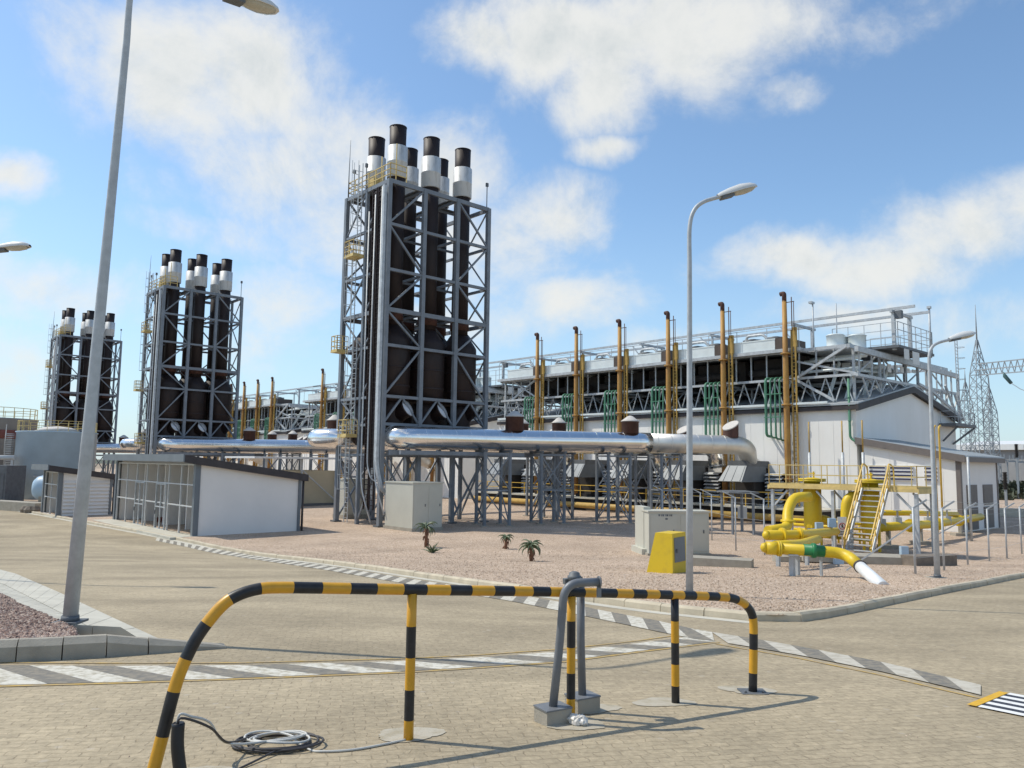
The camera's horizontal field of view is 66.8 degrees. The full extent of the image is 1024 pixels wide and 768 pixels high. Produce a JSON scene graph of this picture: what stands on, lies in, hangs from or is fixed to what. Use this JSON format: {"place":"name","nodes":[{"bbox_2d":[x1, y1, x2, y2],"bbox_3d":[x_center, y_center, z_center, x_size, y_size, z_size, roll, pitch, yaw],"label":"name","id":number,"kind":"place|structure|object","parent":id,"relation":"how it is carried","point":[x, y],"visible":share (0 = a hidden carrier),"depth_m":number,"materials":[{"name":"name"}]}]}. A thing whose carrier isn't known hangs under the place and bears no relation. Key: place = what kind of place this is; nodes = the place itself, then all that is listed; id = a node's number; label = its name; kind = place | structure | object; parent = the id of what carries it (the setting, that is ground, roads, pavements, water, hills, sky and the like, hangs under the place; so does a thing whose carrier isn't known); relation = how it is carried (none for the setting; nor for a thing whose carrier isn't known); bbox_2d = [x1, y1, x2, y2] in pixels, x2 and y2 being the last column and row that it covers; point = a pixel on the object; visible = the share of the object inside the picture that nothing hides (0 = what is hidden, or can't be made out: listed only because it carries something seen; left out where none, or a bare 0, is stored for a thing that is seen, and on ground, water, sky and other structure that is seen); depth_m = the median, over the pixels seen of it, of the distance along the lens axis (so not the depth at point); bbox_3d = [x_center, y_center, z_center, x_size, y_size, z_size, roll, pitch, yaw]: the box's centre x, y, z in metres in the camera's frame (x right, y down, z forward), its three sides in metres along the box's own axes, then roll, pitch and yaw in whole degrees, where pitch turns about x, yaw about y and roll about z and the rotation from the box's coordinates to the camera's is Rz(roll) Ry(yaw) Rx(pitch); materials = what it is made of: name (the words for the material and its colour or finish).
{"place":"outdoors","nodes":[
{"label":"outdoors","id":0,"kind":"place"},
{"bbox_2d":[0,510,1023,767],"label":"road","id":1,"kind":"structure","parent":0,"point":[482,716],"depth_m":7.98,"materials":[{"name":"concrete"}]},
{"bbox_2d":[0,593,78,638],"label":"gravel bed","id":2,"kind":"object","parent":1,"relation":"on","point":[28,623],"visible":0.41,"depth_m":10.29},
{"bbox_2d":[51,0,278,624],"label":"street lamp","id":3,"kind":"object","parent":2,"relation":"on","point":[70,615],"visible":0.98,"depth_m":11.07,"materials":[{"name":"metal"}]},
{"bbox_2d":[0,570,156,639],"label":"drain slabs","id":4,"kind":"structure","parent":1,"relation":"on","point":[31,594],"depth_m":13.79,"materials":[{"name":"concrete"}]},
{"bbox_2d":[0,634,225,661],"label":"kerb","id":5,"kind":"structure","parent":1,"relation":"on","point":[54,648],"depth_m":9.17,"materials":[{"name":"concrete"}]},
{"bbox_2d":[189,766,234,767],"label":"cement patch","id":6,"kind":"object","parent":1,"relation":"on","point":[212,767],"visible":1,"depth_m":5.20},
{"bbox_2d":[171,721,186,767],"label":"conduit stub","id":7,"kind":"object","parent":6,"relation":"on","point":[178,757],"visible":0.98,"depth_m":4.92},
{"bbox_2d":[176,712,405,767],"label":"cable coil","id":8,"kind":"object","parent":1,"relation":"on","point":[257,736],"visible":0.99,"depth_m":5.60,"materials":[{"name":"rubber"}]},
{"bbox_2d":[0,636,668,662],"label":"yellow edge line","id":9,"kind":"object","parent":1,"relation":"on","point":[324,660],"visible":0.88,"depth_m":9.19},
{"bbox_2d":[0,637,715,684],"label":"painted kerb band","id":10,"kind":"object","parent":1,"relation":"on","point":[28,674],"visible":0.88,"depth_m":8.60,"materials":[{"name":"white paint"}]},
{"bbox_2d":[0,642,719,686],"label":"yellow edge line","id":11,"kind":"object","parent":1,"relation":"on","point":[342,674],"visible":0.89,"depth_m":8.32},
{"bbox_2d":[17,511,748,622],"bbox_3d":[-17.234,7.358,39.323,3.029,1.735,67.725,6,-8,-41],"label":"gutter","id":12,"kind":"object","parent":1,"relation":"on","point":[659,612],"visible":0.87,"depth_m":21.57,"materials":[{"name":"concrete"}]},
{"bbox_2d":[378,727,445,741],"bbox_3d":[-0.784,2.738,6.063,0.526,0.034,0.453,1,-6,0],"label":"cement patch","id":13,"kind":"object","parent":1,"relation":"on","point":[395,734],"visible":0.93,"depth_m":6.08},
{"bbox_2d":[156,538,713,640],"bbox_3d":[-7.745,6.217,27.832,2.266,1.890,39.811,5,-7,-35],"label":"painted kerb band","id":14,"kind":"object","parent":1,"relation":"on","point":[654,625],"visible":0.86,"depth_m":16.55,"materials":[{"name":"white paint"}]},
{"bbox_2d":[147,582,768,767],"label":"crash barrier","id":15,"kind":"object","parent":1,"relation":"on","point":[220,607],"visible":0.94,"depth_m":6.00,"materials":[{"name":"metal"}]},
{"bbox_2d":[24,469,1023,614],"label":"gravel yard","id":16,"kind":"structure","parent":1,"relation":"on","point":[321,534],"depth_m":38.97,"materials":[{"name":"gravel"}]},
{"bbox_2d":[0,465,26,500],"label":"dark container","id":17,"kind":"object","parent":16,"relation":"on","point":[12,481],"visible":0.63,"depth_m":74.89,"materials":[{"name":"metal"}]},
{"bbox_2d":[0,407,38,464],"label":"railing","id":18,"kind":"object","parent":16,"relation":"on","point":[11,423],"visible":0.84,"depth_m":89.42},
{"bbox_2d":[3,420,97,499],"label":"storage tank","id":19,"kind":"object","parent":16,"relation":"on","point":[58,445],"visible":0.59,"depth_m":80.37,"materials":[{"name":"metal"}]},
{"bbox_2d":[31,464,114,517],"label":"slatted shed","id":20,"kind":"structure","parent":16,"relation":"on","point":[58,490],"depth_m":59.16,"materials":[{"name":"metal"}]},
{"bbox_2d":[40,312,122,473],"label":"stack tower","id":21,"kind":"structure","parent":16,"relation":"on","point":[53,376],"depth_m":125.80,"materials":[{"name":"metal"}]},
{"bbox_2d":[55,308,74,427],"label":"exhaust stack","id":22,"kind":"object","parent":21,"relation":"attached to","point":[62,414],"visible":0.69,"depth_m":124.63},
{"bbox_2d":[76,310,94,431],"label":"exhaust stack","id":23,"kind":"object","parent":21,"relation":"attached to","point":[87,346],"visible":0.33,"depth_m":126.74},
{"bbox_2d":[97,313,114,441],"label":"exhaust stack","id":24,"kind":"object","parent":21,"relation":"attached to","point":[102,424],"visible":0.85,"depth_m":128.46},
{"bbox_2d":[94,519,195,539],"bbox_3d":[-23.409,9.109,48.782,1.600,0.235,15.796,6,-8,-42],"label":"apron","id":25,"kind":"object","parent":16,"relation":"on","point":[145,528],"visible":0.71,"depth_m":46.72,"materials":[{"name":"concrete"}]},
{"bbox_2d":[133,262,243,462],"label":"stack tower","id":26,"kind":"structure","parent":16,"relation":"on","point":[157,294],"depth_m":89.44,"materials":[{"name":"metal"}]},
{"bbox_2d":[154,249,181,439],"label":"exhaust stack","id":27,"kind":"object","parent":26,"relation":"attached to","point":[168,397],"visible":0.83,"depth_m":88.47,"materials":[{"name":"metal"}]},
{"bbox_2d":[175,258,195,437],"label":"exhaust stack","id":28,"kind":"object","parent":26,"relation":"attached to","point":[190,272],"visible":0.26,"depth_m":93.10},
{"bbox_2d":[181,254,207,435],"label":"exhaust stack","id":29,"kind":"object","parent":26,"relation":"attached to","point":[196,405],"visible":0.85,"depth_m":90.48,"materials":[{"name":"metal"}]},
{"bbox_2d":[201,263,220,436],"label":"exhaust stack","id":30,"kind":"object","parent":26,"relation":"attached to","point":[215,278],"visible":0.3,"depth_m":95.10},
{"bbox_2d":[207,259,232,436],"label":"exhaust stack","id":31,"kind":"object","parent":26,"relation":"attached to","point":[220,413],"visible":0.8,"depth_m":92.48,"materials":[{"name":"metal"}]},
{"bbox_2d":[103,454,308,535],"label":"gas shed","id":32,"kind":"structure","parent":16,"relation":"on","point":[198,496],"depth_m":46.95,"materials":[{"name":"metal"}]},
{"bbox_2d":[221,451,239,463],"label":"pipe trestle","id":33,"kind":"object","parent":16,"relation":"on","point":[222,452],"visible":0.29,"depth_m":87.66,"materials":[{"name":"metal"}]},
{"bbox_2d":[157,427,431,468],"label":"exhaust pipe","id":34,"kind":"object","parent":33,"relation":"on","point":[248,442],"visible":0.59,"depth_m":89.68,"materials":[{"name":"metal"}]},
{"bbox_2d":[195,421,347,469],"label":"engine hall","id":35,"kind":"structure","parent":16,"relation":"on","point":[282,434],"depth_m":132.03,"materials":[{"name":"metal"}]},
{"bbox_2d":[231,394,351,431],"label":"roof steelwork","id":36,"kind":"object","parent":35,"relation":"on","point":[286,414],"visible":0.3,"depth_m":136.46,"materials":[{"name":"metal"}]},
{"bbox_2d":[225,456,351,505],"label":"beige kiosk","id":37,"kind":"object","parent":16,"relation":"on","point":[319,488],"visible":0.41,"depth_m":75.39,"materials":[{"name":"metal"}]},
{"bbox_2d":[332,478,367,518],"bbox_3d":[-12.190,8.848,59.748,2.559,3.103,1.760,6,-8,-42],"label":"equipment cabinet","id":38,"kind":"object","parent":16,"relation":"on","point":[350,510],"visible":0.23,"depth_m":58.78,"materials":[{"name":"metal"}]},
{"bbox_2d":[330,142,490,527],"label":"stack tower","id":39,"kind":"structure","parent":16,"relation":"on","point":[380,190],"depth_m":55.20,"materials":[{"name":"metal"}]},
{"bbox_2d":[350,136,385,444],"bbox_3d":[-10.329,-7.002,57.301,2.700,22.980,2.700,1,-6,0],"label":"exhaust stack","id":40,"kind":"object","parent":39,"relation":"attached to","point":[376,150],"visible":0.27,"depth_m":57.23,"materials":[{"name":"metal"}]},
{"bbox_2d":[307,415,570,465],"bbox_3d":[-4.976,5.288,68.809,5.306,3.784,32.330,-3,-7,36],"label":"exhaust pipe","id":41,"kind":"object","parent":40,"relation":"attached to","point":[324,438],"visible":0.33,"depth_m":55.73,"materials":[{"name":"metal"}]},
{"bbox_2d":[385,124,413,425],"bbox_3d":[-8.249,-7.191,55.190,3.023,22.980,2.700,1,-6,0],"label":"exhaust stack","id":42,"kind":"object","parent":39,"relation":"attached to","point":[398,359],"visible":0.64,"depth_m":54.58,"materials":[{"name":"metal"}]},
{"bbox_2d":[402,147,418,423],"bbox_3d":[-8.106,-6.766,59.300,2.700,22.980,2.700,1,-6,0],"label":"exhaust stack","id":43,"kind":"object","parent":39,"relation":"attached to","point":[410,221],"visible":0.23,"depth_m":59.26,"materials":[{"name":"metal"}]},
{"bbox_2d":[408,136,447,424],"bbox_3d":[-6.026,-6.955,57.189,3.023,22.980,2.700,1,-6,0],"label":"exhaust stack","id":44,"kind":"object","parent":39,"relation":"attached to","point":[433,377],"visible":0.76,"depth_m":56.43,"materials":[{"name":"metal"}]},
{"bbox_2d":[436,158,449,425],"bbox_3d":[-5.883,-6.529,61.299,2.700,22.980,2.700,1,-6,0],"label":"exhaust stack","id":45,"kind":"object","parent":39,"relation":"attached to","point":[441,256],"visible":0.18,"depth_m":61.25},
{"bbox_2d":[442,147,478,426],"bbox_3d":[-3.842,-6.720,59.188,2.944,22.980,2.700,1,-6,0],"label":"exhaust stack","id":46,"kind":"object","parent":39,"relation":"attached to","point":[462,190],"visible":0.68,"depth_m":58.48,"materials":[{"name":"metal"}]},
{"bbox_2d":[383,481,443,531],"bbox_3d":[-6.386,7.915,50.334,2.459,3.153,3.259,6,-8,-42],"label":"equipment cabinet","id":47,"kind":"object","parent":16,"relation":"on","point":[409,505],"visible":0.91,"depth_m":49.34,"materials":[{"name":"metal"}]},
{"bbox_2d":[301,410,533,498],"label":"engine hall","id":48,"kind":"structure","parent":16,"relation":"on","point":[468,471],"depth_m":98.05,"materials":[{"name":"metal"}]},
{"bbox_2d":[303,383,585,427],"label":"roof steelwork","id":49,"kind":"object","parent":48,"relation":"on","point":[496,396],"visible":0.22,"depth_m":105.48,"materials":[{"name":"metal"}]},
{"bbox_2d":[472,449,513,526],"bbox_3d":[-1.333,7.314,54.456,2.300,5.360,2.500,3,-6,-19],"label":"pipe trestle","id":50,"kind":"object","parent":16,"relation":"on","point":[484,479],"visible":0.8,"depth_m":53.95,"materials":[{"name":"paint"}]},
{"bbox_2d":[388,450,529,457],"bbox_3d":[-3.123,4.941,54.786,11.970,0.340,2.250,5,-7,-35],"label":"pipe girder","id":51,"kind":"object","parent":50,"relation":"on","point":[439,453],"visible":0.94,"depth_m":52.94,"materials":[{"name":"metal"}]},
{"bbox_2d":[385,411,759,463],"bbox_3d":[6.189,4.520,58.151,32.091,4.644,3.501,3,-6,-22],"label":"exhaust pipe","id":52,"kind":"object","parent":50,"relation":"on","point":[514,435],"visible":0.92,"depth_m":57.09,"materials":[{"name":"metal"}]},
{"bbox_2d":[527,451,568,524],"bbox_3d":[2.620,7.637,57.071,2.300,5.360,2.500,3,-6,-19],"label":"pipe trestle","id":53,"kind":"object","parent":16,"relation":"on","point":[540,489],"visible":0.87,"depth_m":56.54,"materials":[{"name":"paint"}]},
{"bbox_2d":[535,452,576,520],"bbox_3d":[3.462,8.072,61.182,2.199,5.360,2.499,6,-8,-42],"label":"pipe trestle","id":54,"kind":"object","parent":16,"relation":"on","point":[571,461],"visible":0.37,"depth_m":60.88,"materials":[{"name":"paint"}]},
{"bbox_2d":[593,452,634,523],"bbox_3d":[7.653,7.867,58.647,2.300,5.360,2.500,3,-6,-19],"label":"pipe trestle","id":55,"kind":"object","parent":16,"relation":"on","point":[617,479],"visible":0.85,"depth_m":58.23,"materials":[{"name":"paint"}]},
{"bbox_2d":[613,454,649,518],"bbox_3d":[10.079,8.525,64.719,2.199,5.360,2.499,6,-8,-42],"label":"pipe trestle","id":56,"kind":"object","parent":16,"relation":"on","point":[635,484],"visible":0.46,"depth_m":64.26,"materials":[{"name":"paint"}]},
{"bbox_2d":[552,417,725,468],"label":"exhaust pipe","id":57,"kind":"object","parent":56,"relation":"on","point":[714,460],"visible":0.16,"depth_m":66.27,"materials":[{"name":"metal"}]},
{"bbox_2d":[631,505,649,554],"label":"concrete stub wall","id":58,"kind":"structure","parent":16,"relation":"on","point":[638,547],"depth_m":38.41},
{"bbox_2d":[473,496,837,525],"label":"gas pipe","id":59,"kind":"object","parent":16,"relation":"on","point":[759,516],"visible":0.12,"depth_m":69.30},
{"bbox_2d":[474,481,840,523],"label":"walkway","id":60,"kind":"structure","parent":16,"relation":"on","point":[798,511],"depth_m":66.40,"materials":[{"name":"metal"}]},
{"bbox_2d":[647,531,685,572],"bbox_3d":[5.114,5.516,25.462,0.965,1.300,1.150,-4,-7,37],"label":"utility box","id":61,"kind":"object","parent":16,"relation":"on","point":[668,553],"visible":0.93,"depth_m":25.06,"materials":[{"name":"paint"}]},
{"bbox_2d":[649,453,683,508],"bbox_3d":[11.892,8.054,59.910,2.100,5.360,2.500,2,-6,-13],"label":"pipe trestle","id":62,"kind":"object","parent":16,"relation":"on","point":[669,457],"visible":0.66,"depth_m":59.52,"materials":[{"name":"paint"}]},
{"bbox_2d":[641,509,710,555],"bbox_3d":[7.922,7.244,37.667,3.110,2.223,1.360,1,-6,-6],"label":"equipment cabinet","id":63,"kind":"object","parent":16,"relation":"on","point":[658,520],"visible":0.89,"depth_m":37.12,"materials":[{"name":"metal"}]},
{"bbox_2d":[693,555,753,567],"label":"concrete plinth","id":64,"kind":"structure","parent":16,"relation":"on","point":[712,561],"depth_m":29.02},
{"bbox_2d":[497,385,961,521],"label":"engine hall","id":65,"kind":"structure","parent":16,"relation":"on","point":[901,413],"depth_m":64.93,"materials":[{"name":"metal"}]},
{"bbox_2d":[487,459,533,492],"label":"intake hood","id":66,"kind":"object","parent":65,"relation":"attached to","point":[518,468],"visible":0.45,"depth_m":84.78,"materials":[{"name":"metal"}]},
{"bbox_2d":[533,333,544,492],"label":"vent pipe","id":67,"kind":"object","parent":65,"relation":"attached to","point":[537,379],"visible":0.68,"depth_m":84.71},
{"bbox_2d":[572,326,584,494],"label":"vent pipe","id":68,"kind":"object","parent":65,"relation":"attached to","point":[576,375],"visible":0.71,"depth_m":80.35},
{"bbox_2d":[566,460,615,496],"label":"intake hood","id":69,"kind":"object","parent":65,"relation":"attached to","point":[584,471],"visible":0.51,"depth_m":75.87,"materials":[{"name":"metal"}]},
{"bbox_2d":[616,319,628,496],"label":"vent pipe","id":70,"kind":"object","parent":65,"relation":"attached to","point":[619,371],"visible":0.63,"depth_m":76.10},
{"bbox_2d":[610,460,665,499],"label":"intake hood","id":71,"kind":"object","parent":65,"relation":"attached to","point":[642,483],"visible":0.35,"depth_m":71.58,"materials":[{"name":"metal"}]},
{"bbox_2d":[664,311,677,499],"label":"vent pipe","id":72,"kind":"object","parent":65,"relation":"attached to","point":[668,366],"visible":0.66,"depth_m":71.73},
{"bbox_2d":[663,460,721,502],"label":"intake hood","id":73,"kind":"object","parent":65,"relation":"attached to","point":[704,479],"visible":0.66,"depth_m":67.38,"materials":[{"name":"metal"}]},
{"bbox_2d":[718,302,734,502],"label":"vent pipe","id":74,"kind":"object","parent":65,"relation":"attached to","point":[723,407],"visible":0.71,"depth_m":67.40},
{"bbox_2d":[497,324,964,420],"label":"roof steelwork","id":75,"kind":"object","parent":65,"relation":"on","point":[818,374],"visible":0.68,"depth_m":70.93,"materials":[{"name":"metal"}]},
{"bbox_2d":[678,341,727,359],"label":"cooler unit","id":76,"kind":"object","parent":75,"relation":"on","point":[707,350],"visible":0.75,"depth_m":70.32,"materials":[{"name":"metal"}]},
{"bbox_2d":[506,305,929,365],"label":"monorail beams","id":77,"kind":"structure","parent":75,"relation":"on","point":[898,313],"depth_m":71.87,"materials":[{"name":"metal"}]},
{"bbox_2d":[734,334,805,353],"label":"cooler unit","id":78,"kind":"object","parent":75,"relation":"on","point":[746,345],"visible":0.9,"depth_m":66.15,"materials":[{"name":"metal"}]},
{"bbox_2d":[832,303,933,364],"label":"roof platform","id":79,"kind":"structure","parent":75,"relation":"on","point":[915,356],"depth_m":64.93,"materials":[{"name":"metal"}]},
{"bbox_2d":[718,461,785,505],"bbox_3d":[19.637,8.101,62.969,4.612,3.700,3.591,5,-7,-38],"label":"intake hood","id":80,"kind":"object","parent":65,"relation":"attached to","point":[746,475],"visible":0.74,"depth_m":62.95,"materials":[{"name":"metal"}]},
{"bbox_2d":[764,377,794,440],"bbox_3d":[22.505,2.139,64.693,3.014,5.340,1.600,6,-8,-42],"label":"green pipework","id":81,"kind":"object","parent":65,"relation":"attached to","point":[766,417],"visible":0.92,"depth_m":63.80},
{"bbox_2d":[779,291,799,506],"bbox_3d":[22.607,1.422,62.992,1.235,18.271,1.185,3,-6,-19],"label":"vent pipe","id":82,"kind":"object","parent":65,"relation":"attached to","point":[786,399],"visible":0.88,"depth_m":62.92,"materials":[{"name":"metal"}]},
{"bbox_2d":[939,341,976,444],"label":"ladder","id":83,"kind":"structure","parent":65,"relation":"attached to","point":[955,425],"depth_m":72.31,"materials":[{"name":"metal"}]},
{"bbox_2d":[716,490,758,534],"bbox_3d":[14.792,8.431,50.849,2.079,2.830,3.450,1,-6,0],"label":"cable portal","id":84,"kind":"object","parent":16,"relation":"on","point":[742,511],"visible":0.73,"depth_m":51.44,"materials":[{"name":"paint"}]},
{"bbox_2d":[762,492,839,566],"bbox_3d":[12.509,6.364,34.163,2.758,3.045,15.786,-2,-7,28],"label":"gas header","id":85,"kind":"object","parent":16,"relation":"on","point":[783,532],"visible":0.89,"depth_m":33.56,"materials":[{"name":"yellow paint"}]},
{"bbox_2d":[798,471,840,544],"bbox_3d":[16.928,6.975,42.891,2.407,4.250,1.438,5,-7,-33],"label":"filter vessel","id":86,"kind":"object","parent":16,"relation":"on","point":[812,511],"visible":0.63,"depth_m":42.28,"materials":[{"name":"yellow paint"}]},
{"bbox_2d":[760,541,888,584],"bbox_3d":[9.780,5.464,23.310,2.064,1.214,4.186,5,-7,-34],"label":"gas line","id":87,"kind":"object","parent":16,"relation":"on","point":[794,552],"visible":0.96,"depth_m":24.16,"materials":[{"name":"yellow paint"}]},
{"bbox_2d":[767,463,932,553],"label":"gas platform","id":88,"kind":"structure","parent":16,"relation":"on","point":[885,490],"depth_m":39.01,"materials":[{"name":"metal"}]},
{"bbox_2d":[801,553,901,564],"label":"concrete plinth","id":89,"kind":"structure","parent":16,"relation":"on","point":[885,559],"depth_m":32.66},
{"bbox_2d":[840,472,883,552],"bbox_3d":[18.136,6.726,40.317,2.414,4.250,1.440,1,-6,0],"label":"filter vessel","id":90,"kind":"object","parent":16,"relation":"on","point":[846,502],"visible":0.55,"depth_m":40.01,"materials":[{"name":"yellow paint"}]},
{"bbox_2d":[901,553,956,565],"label":"concrete plinth","id":91,"kind":"structure","parent":16,"relation":"on","point":[928,559],"depth_m":32.12,"materials":[{"name":"concrete"}]},
{"bbox_2d":[855,437,1004,532],"bbox_3d":[31.738,7.534,58.736,8.418,6.885,7.648,6,-8,-42],"label":"annex","id":92,"kind":"object","parent":16,"relation":"on","point":[880,454],"visible":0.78,"depth_m":56.30,"materials":[{"name":"metal"}]},
{"bbox_2d":[876,509,984,548],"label":"gas outlet lines","id":93,"kind":"object","parent":16,"relation":"on","point":[949,519],"visible":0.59,"depth_m":44.85,"materials":[{"name":"yellow paint"}]},
{"bbox_2d":[969,307,993,455],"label":"lattice tower","id":94,"kind":"structure","parent":16,"relation":"on","point":[982,410],"depth_m":150.71,"materials":[{"name":"metal"}]},
{"bbox_2d":[956,441,1023,482],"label":"shed","id":95,"kind":"structure","parent":16,"relation":"on","point":[1007,448],"depth_m":179.13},
{"bbox_2d":[31,511,1023,621],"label":"kerb","id":96,"kind":"structure","parent":1,"relation":"on","point":[818,613],"depth_m":17.45,"materials":[{"name":"concrete"}]},
{"bbox_2d":[586,704,621,713],"bbox_3d":[0.709,2.922,6.983,0.588,0.030,0.401,1,-6,0],"label":"cement patch","id":97,"kind":"object","parent":1,"relation":"on","point":[605,707],"visible":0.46,"depth_m":7.01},
{"bbox_2d":[533,571,601,726],"bbox_3d":[0.506,2.294,6.742,0.709,1.274,0.474,4,-7,-30],"label":"pipe stand","id":98,"kind":"object","parent":97,"relation":"on","point":[554,710],"visible":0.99,"depth_m":6.61,"materials":[{"name":"grey paint"}]},
{"bbox_2d":[713,632,980,694],"bbox_3d":[3.975,3.485,9.946,0.745,0.322,4.591,4,-7,-27],"label":"painted kerb band","id":99,"kind":"object","parent":1,"relation":"on","point":[881,666],"visible":0.96,"depth_m":9.53,"materials":[{"name":"white paint"}]},
{"bbox_2d":[978,693,1023,715],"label":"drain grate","id":100,"kind":"object","parent":1,"relation":"on","point":[1012,703],"visible":1,"depth_m":7.33,"materials":[{"name":"metal"}]},
{"bbox_2d":[0,0,1023,458],"label":"sky","id":101,"kind":"structure","parent":0,"point":[881,142],"materials":[{"name":"blue"}]},
{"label":"lamp footing","id":102,"kind":"structure","parent":0,"visible":0},
{"bbox_2d":[685,183,756,590],"bbox_3d":[4.756,-0.047,17.723,1.980,9.514,0.394,2,-6,-10],"label":"street lamp","id":103,"kind":"object","parent":102,"relation":"on","point":[738,190],"visible":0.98,"depth_m":17.52,"materials":[{"name":"metal"}]},
{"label":"lamp footing","id":104,"kind":"structure","parent":0,"visible":0},
{"bbox_2d":[927,331,975,577],"bbox_3d":[14.175,2.161,24.892,2.034,7.924,0.406,2,-6,-12],"label":"street lamp","id":105,"kind":"object","parent":104,"relation":"on","point":[956,337],"visible":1,"depth_m":24.65,"materials":[{"name":"metal"}]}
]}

